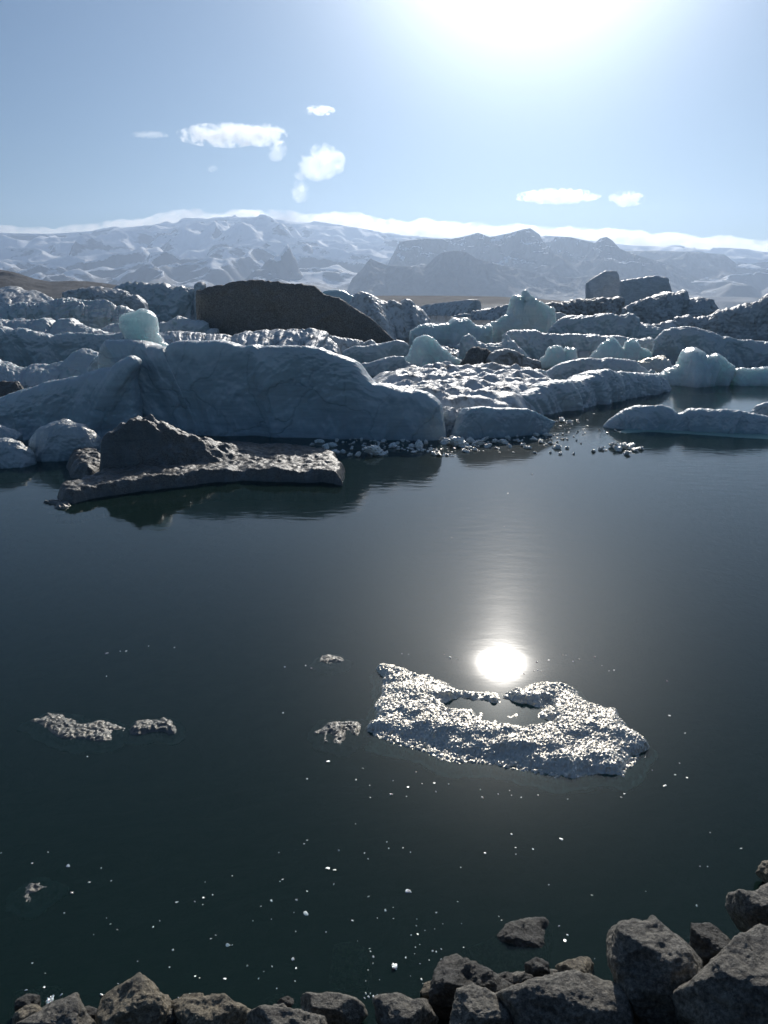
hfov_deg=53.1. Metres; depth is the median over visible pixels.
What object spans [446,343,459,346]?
ice chunk
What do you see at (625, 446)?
brash ice
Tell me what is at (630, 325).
iceberg
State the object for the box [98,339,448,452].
iceberg
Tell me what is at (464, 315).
ice chunk
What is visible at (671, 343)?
iceberg
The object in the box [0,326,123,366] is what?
iceberg
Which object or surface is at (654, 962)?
boulder
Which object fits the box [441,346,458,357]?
iceberg
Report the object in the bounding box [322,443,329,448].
brash ice
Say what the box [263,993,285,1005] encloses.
boulder
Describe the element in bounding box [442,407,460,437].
iceberg
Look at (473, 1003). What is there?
boulder
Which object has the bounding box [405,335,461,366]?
iceberg
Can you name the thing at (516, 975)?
boulder
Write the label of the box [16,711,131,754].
ice floe
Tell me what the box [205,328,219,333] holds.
iceberg
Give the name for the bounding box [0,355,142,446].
iceberg
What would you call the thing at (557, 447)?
brash ice
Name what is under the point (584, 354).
iceberg
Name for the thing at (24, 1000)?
boulder
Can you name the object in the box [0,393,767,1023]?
lake bed and shore
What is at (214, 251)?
glacier mountain
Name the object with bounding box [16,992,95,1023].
boulder
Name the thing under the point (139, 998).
boulder
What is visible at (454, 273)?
fore mountain
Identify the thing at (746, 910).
boulder
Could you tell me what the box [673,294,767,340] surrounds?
iceberg
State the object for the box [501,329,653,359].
iceberg
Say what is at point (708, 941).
boulder
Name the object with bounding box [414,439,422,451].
brash ice
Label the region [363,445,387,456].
brash ice
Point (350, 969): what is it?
boulder
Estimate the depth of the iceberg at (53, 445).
24.79 m
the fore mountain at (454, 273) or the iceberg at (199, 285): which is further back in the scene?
the fore mountain at (454, 273)
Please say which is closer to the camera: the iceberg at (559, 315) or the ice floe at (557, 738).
the ice floe at (557, 738)
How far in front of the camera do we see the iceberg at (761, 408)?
33.37 m
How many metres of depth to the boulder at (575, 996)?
5.02 m
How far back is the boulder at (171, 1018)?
5.35 m
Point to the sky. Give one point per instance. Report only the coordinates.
(626, 122)
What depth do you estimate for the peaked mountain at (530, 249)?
7049.36 m
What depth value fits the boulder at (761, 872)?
6.78 m
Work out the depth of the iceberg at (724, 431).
29.89 m
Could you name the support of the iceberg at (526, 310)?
on the water
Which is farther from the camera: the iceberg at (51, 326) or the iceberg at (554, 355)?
the iceberg at (51, 326)
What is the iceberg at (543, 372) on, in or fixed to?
on the water
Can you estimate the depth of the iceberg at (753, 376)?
46.68 m
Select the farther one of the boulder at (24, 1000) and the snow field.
the snow field
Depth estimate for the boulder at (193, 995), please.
5.57 m
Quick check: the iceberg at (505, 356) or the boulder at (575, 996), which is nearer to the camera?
the boulder at (575, 996)
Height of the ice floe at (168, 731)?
0.140 m
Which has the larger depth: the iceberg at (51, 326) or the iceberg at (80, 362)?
the iceberg at (51, 326)
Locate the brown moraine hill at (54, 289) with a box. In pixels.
[0,270,115,298]
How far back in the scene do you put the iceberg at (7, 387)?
40.74 m
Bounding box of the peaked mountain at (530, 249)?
[388,228,704,295]
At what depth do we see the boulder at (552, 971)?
5.90 m
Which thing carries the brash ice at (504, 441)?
on the water
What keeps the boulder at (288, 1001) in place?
on the lake bed and shore
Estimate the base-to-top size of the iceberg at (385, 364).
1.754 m
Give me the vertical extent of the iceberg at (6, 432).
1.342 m
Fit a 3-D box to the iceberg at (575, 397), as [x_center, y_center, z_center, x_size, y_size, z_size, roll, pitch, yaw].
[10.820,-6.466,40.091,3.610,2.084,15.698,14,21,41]
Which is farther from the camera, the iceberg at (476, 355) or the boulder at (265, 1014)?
the iceberg at (476, 355)
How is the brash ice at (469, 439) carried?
on the water
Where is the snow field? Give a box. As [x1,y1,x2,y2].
[373,361,552,411]
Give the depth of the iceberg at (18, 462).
23.87 m
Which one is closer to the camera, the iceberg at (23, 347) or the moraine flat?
the iceberg at (23, 347)
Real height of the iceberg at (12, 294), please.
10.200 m
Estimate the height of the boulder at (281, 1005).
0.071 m
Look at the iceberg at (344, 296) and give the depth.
243.48 m
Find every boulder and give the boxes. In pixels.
[10,985,63,1023]
[12,1004,41,1023]
[14,993,40,1010]
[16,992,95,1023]
[85,1006,96,1019]
[95,972,171,1023]
[166,1008,176,1023]
[171,993,251,1023]
[181,993,203,996]
[245,1004,326,1023]
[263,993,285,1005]
[272,1003,286,1006]
[276,996,297,1008]
[300,992,367,1023]
[329,942,371,993]
[372,992,438,1023]
[420,981,430,999]
[428,953,513,1023]
[449,983,512,1023]
[463,917,552,973]
[495,969,633,1023]
[499,972,515,984]
[512,971,525,983]
[518,973,533,982]
[524,957,549,976]
[549,969,558,974]
[555,956,593,974]
[606,915,702,1023]
[672,924,767,1023]
[689,922,730,966]
[725,883,767,931]
[755,860,767,882]
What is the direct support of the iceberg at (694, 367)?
on the water
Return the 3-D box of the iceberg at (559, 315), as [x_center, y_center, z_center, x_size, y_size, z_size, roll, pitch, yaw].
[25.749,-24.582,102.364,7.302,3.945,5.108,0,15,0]
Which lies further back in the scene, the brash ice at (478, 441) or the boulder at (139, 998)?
the brash ice at (478, 441)
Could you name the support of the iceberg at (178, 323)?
on the water
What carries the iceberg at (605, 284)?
on the water
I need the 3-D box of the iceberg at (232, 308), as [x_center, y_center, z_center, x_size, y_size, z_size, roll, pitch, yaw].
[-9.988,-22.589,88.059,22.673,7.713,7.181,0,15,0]
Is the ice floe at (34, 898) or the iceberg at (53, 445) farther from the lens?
the iceberg at (53, 445)
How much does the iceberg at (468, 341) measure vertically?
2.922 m
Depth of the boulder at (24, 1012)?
5.34 m
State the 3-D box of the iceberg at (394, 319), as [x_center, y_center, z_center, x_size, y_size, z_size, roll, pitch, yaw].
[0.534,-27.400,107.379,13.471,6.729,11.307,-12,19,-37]
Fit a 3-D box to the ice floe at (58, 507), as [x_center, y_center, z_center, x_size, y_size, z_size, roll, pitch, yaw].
[-8.198,-0.173,19.513,0.776,0.209,1.179,-12,19,-36]
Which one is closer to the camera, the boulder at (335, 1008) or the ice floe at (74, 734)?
the boulder at (335, 1008)
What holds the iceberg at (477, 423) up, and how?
on the water
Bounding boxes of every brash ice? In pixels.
[314,439,324,443]
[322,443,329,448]
[328,442,336,447]
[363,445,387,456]
[388,442,396,448]
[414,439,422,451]
[440,435,454,446]
[447,437,468,448]
[466,437,474,443]
[471,440,483,444]
[484,443,491,448]
[499,439,507,444]
[552,445,561,449]
[608,442,617,447]
[613,446,622,451]
[619,442,630,450]
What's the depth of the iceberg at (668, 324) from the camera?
83.58 m
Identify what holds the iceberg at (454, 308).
on the water
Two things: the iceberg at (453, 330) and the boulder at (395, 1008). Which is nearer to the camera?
the boulder at (395, 1008)
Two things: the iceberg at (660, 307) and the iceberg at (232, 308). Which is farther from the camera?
the iceberg at (660, 307)
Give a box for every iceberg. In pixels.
[0,286,53,307]
[0,297,133,328]
[0,317,115,334]
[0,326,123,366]
[0,348,98,388]
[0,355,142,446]
[0,381,23,396]
[0,425,22,441]
[0,437,39,482]
[28,419,101,475]
[62,286,148,310]
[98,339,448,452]
[101,316,209,332]
[113,281,194,323]
[119,308,167,345]
[159,328,341,354]
[193,282,205,319]
[195,280,393,343]
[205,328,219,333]
[322,289,351,302]
[329,335,375,353]
[342,340,408,363]
[348,291,430,338]
[362,356,410,375]
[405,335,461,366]
[409,318,492,345]
[419,299,480,315]
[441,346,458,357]
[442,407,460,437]
[449,406,554,450]
[458,333,529,359]
[460,346,490,364]
[471,304,508,319]
[485,289,555,343]
[485,348,541,369]
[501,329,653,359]
[520,369,671,422]
[535,369,549,377]
[539,345,578,368]
[545,296,624,315]
[546,357,648,379]
[548,313,662,338]
[556,312,587,320]
[578,351,590,357]
[585,271,619,298]
[589,405,767,456]
[590,337,652,361]
[619,275,671,306]
[621,289,718,324]
[637,355,672,371]
[641,320,679,329]
[652,326,767,367]
[657,347,735,394]
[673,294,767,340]
[729,366,767,393]
[750,402,767,415]
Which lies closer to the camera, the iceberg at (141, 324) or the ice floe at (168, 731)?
the ice floe at (168, 731)
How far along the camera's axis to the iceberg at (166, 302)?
155.78 m
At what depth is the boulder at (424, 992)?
5.72 m
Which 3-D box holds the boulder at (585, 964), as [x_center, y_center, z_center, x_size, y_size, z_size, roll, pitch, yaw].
[1.481,3.555,5.922,0.306,0.227,0.219,0,15,0]
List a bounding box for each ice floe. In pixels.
[5,877,68,919]
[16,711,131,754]
[40,499,76,514]
[54,414,348,524]
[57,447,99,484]
[123,717,185,745]
[306,719,368,757]
[309,654,352,674]
[363,663,657,794]
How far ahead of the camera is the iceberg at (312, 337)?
70.73 m
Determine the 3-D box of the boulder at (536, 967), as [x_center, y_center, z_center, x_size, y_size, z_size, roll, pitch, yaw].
[1.157,3.446,5.783,0.197,0.164,0.171,0,15,0]
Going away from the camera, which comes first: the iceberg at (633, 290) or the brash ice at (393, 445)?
the brash ice at (393, 445)
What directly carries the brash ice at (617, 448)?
on the water
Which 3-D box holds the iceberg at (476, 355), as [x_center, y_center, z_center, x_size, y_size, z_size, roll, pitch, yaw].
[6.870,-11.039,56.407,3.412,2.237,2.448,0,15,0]
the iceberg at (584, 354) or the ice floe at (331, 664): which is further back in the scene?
the iceberg at (584, 354)
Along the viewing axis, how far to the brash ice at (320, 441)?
27.98 m
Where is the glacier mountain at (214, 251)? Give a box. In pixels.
[0,214,767,300]
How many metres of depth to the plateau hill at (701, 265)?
8318.75 m
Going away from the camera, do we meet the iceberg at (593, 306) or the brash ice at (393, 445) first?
the brash ice at (393, 445)
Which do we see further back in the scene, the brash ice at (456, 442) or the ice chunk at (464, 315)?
the ice chunk at (464, 315)
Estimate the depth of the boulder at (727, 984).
4.75 m
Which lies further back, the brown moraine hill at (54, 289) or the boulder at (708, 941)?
the brown moraine hill at (54, 289)
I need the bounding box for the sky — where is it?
[0,0,767,251]
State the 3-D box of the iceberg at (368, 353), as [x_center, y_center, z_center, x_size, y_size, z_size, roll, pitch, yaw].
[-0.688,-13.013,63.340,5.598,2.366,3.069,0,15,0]
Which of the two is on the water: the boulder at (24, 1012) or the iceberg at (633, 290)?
the iceberg at (633, 290)
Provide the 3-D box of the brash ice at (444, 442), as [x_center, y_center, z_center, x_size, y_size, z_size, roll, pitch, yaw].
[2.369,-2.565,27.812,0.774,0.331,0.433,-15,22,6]
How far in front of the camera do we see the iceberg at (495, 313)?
204.86 m
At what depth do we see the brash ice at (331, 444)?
27.20 m
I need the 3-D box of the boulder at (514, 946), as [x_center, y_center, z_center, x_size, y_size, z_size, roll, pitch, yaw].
[1.035,3.598,6.308,0.755,0.394,0.433,0,15,0]
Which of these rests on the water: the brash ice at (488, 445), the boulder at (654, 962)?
the brash ice at (488, 445)
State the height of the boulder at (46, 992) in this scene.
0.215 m
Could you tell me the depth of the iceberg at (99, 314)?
87.78 m
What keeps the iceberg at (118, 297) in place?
on the water
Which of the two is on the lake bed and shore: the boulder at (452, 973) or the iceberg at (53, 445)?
the boulder at (452, 973)
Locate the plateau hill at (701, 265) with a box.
[627,250,741,279]
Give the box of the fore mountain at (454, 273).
[346,250,680,300]
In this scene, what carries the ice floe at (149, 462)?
on the water
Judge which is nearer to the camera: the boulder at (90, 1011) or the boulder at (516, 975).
the boulder at (90, 1011)
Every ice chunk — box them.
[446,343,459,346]
[450,313,470,316]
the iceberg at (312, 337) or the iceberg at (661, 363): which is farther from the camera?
the iceberg at (312, 337)
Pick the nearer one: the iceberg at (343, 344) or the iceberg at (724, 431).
the iceberg at (724, 431)
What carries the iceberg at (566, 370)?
on the water
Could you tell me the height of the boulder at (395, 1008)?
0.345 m
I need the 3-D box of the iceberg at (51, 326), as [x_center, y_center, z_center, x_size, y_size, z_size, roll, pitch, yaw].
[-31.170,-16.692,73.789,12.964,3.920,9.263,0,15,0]
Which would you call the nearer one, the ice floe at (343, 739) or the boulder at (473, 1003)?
the boulder at (473, 1003)
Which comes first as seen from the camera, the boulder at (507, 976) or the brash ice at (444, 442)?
the boulder at (507, 976)
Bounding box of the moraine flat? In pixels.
[375,296,566,303]
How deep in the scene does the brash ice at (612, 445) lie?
27.06 m
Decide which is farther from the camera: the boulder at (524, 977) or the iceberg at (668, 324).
the iceberg at (668, 324)
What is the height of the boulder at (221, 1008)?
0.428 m
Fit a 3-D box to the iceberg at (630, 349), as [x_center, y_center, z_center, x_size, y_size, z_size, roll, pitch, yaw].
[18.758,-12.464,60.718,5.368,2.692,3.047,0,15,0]

